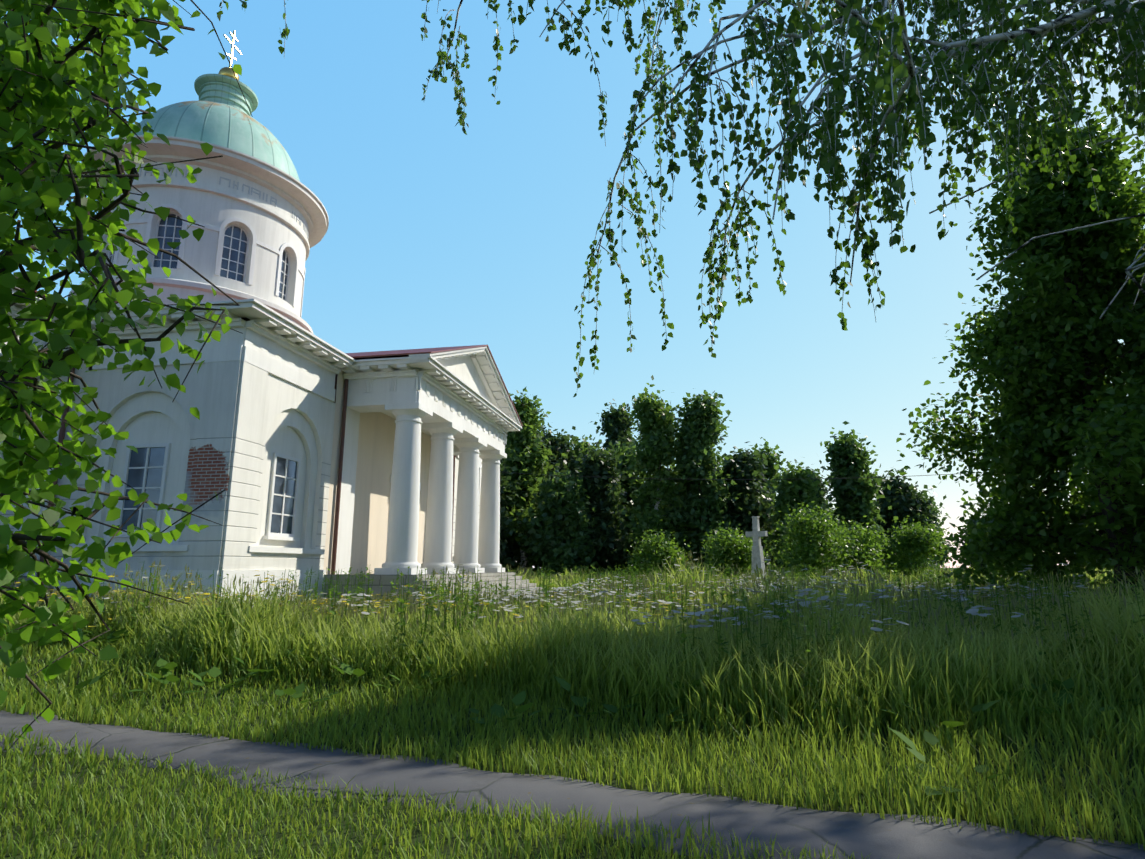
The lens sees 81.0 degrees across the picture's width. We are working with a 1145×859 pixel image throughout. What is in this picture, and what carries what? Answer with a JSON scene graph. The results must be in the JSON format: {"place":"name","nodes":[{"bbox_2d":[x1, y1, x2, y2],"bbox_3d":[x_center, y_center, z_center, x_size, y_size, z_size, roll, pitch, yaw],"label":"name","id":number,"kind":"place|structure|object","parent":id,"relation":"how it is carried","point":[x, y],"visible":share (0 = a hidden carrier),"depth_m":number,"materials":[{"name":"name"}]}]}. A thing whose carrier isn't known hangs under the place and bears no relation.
{"place":"outdoors","nodes":[
{"label":"outdoors","id":0,"kind":"place"},
{"bbox_2d":[0,557,1144,858],"bbox_3d":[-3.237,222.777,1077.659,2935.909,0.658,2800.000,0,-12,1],"label":"ground","id":1,"kind":"structure","parent":0,"point":[354,820],"depth_m":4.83,"materials":[{"name":"green plant"}]},
{"bbox_2d":[0,0,252,751],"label":"tree","id":2,"kind":"object","parent":1,"relation":"on","point":[44,77],"visible":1,"depth_m":4.08,"materials":[{"name":"green plant"}]},
{"bbox_2d":[0,30,547,607],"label":"church","id":3,"kind":"structure","parent":1,"relation":"on","point":[302,444],"depth_m":21.31,"materials":[{"name":"paint"}]},
{"bbox_2d":[0,710,1144,858],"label":"footpath","id":4,"kind":"structure","parent":1,"relation":"on","point":[874,836],"depth_m":4.63,"materials":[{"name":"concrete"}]},
{"bbox_2d":[1,549,1144,646],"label":"wildflowers","id":5,"kind":"object","parent":1,"relation":"on","point":[606,586],"visible":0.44,"depth_m":12.25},
{"bbox_2d":[1,562,1144,704],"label":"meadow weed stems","id":6,"kind":"object","parent":1,"relation":"on","point":[427,611],"visible":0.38,"depth_m":10.69,"materials":[{"name":"green plant"}]},
{"bbox_2d":[16,557,832,626],"bbox_3d":[-3.835,3.299,14.196,17.951,1.322,9.535,-2,-12,8],"label":"yellow flower","id":7,"kind":"object","parent":6,"relation":"on","point":[396,599],"visible":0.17,"depth_m":12.33,"materials":[{"name":"plant"}]},
{"bbox_2d":[46,559,1098,631],"bbox_3d":[3.577,4.172,18.835,20.017,1.402,23.172,-5,-13,24],"label":"white umbel","id":8,"kind":"object","parent":6,"relation":"on","point":[973,611],"visible":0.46,"depth_m":11.68,"materials":[{"name":"white plant"}]},
{"bbox_2d":[23,622,1143,794],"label":"broad leaf weeds","id":9,"kind":"object","parent":1,"relation":"on","point":[166,668],"visible":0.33,"depth_m":6.89,"materials":[{"name":"green plant"}]},
{"bbox_2d":[217,0,1144,396],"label":"tree branches","id":10,"kind":"object","parent":1,"relation":"on","point":[971,76],"visible":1,"depth_m":5.87,"materials":[{"name":"green plant"}]},
{"bbox_2d":[501,388,959,575],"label":"trees","id":11,"kind":"object","parent":1,"relation":"on","point":[557,531],"visible":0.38,"depth_m":62.11,"materials":[{"name":"green plant"}]},
{"bbox_2d":[499,399,988,573],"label":"trees","id":12,"kind":"object","parent":1,"relation":"on","point":[902,498],"visible":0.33,"depth_m":64.82,"materials":[{"name":"green plant"}]},
{"bbox_2d":[745,516,767,577],"bbox_3d":[8.882,6.187,32.166,1.100,4.020,1.100,-11,-16,42],"label":"memorial cross","id":13,"kind":"object","parent":1,"relation":"on","point":[756,533],"visible":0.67,"depth_m":32.16,"materials":[{"name":"stone"}]},
{"bbox_2d":[500,375,1113,573],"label":"trees","id":14,"kind":"object","parent":1,"relation":"on","point":[654,448],"visible":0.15,"depth_m":63.86,"materials":[{"name":"green plant"}]},
{"bbox_2d":[622,499,1056,578],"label":"bushes","id":15,"kind":"object","parent":1,"relation":"on","point":[819,543],"visible":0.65,"depth_m":42.90,"materials":[{"name":"green plant"}]},
{"bbox_2d":[896,92,1144,601],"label":"tree","id":16,"kind":"object","parent":1,"relation":"on","point":[1055,351],"visible":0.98,"depth_m":15.24,"materials":[{"name":"green plant"}]},
{"bbox_2d":[0,0,1144,567],"label":"sky","id":17,"kind":"structure","parent":0,"point":[437,235],"materials":[{"name":"blue"}]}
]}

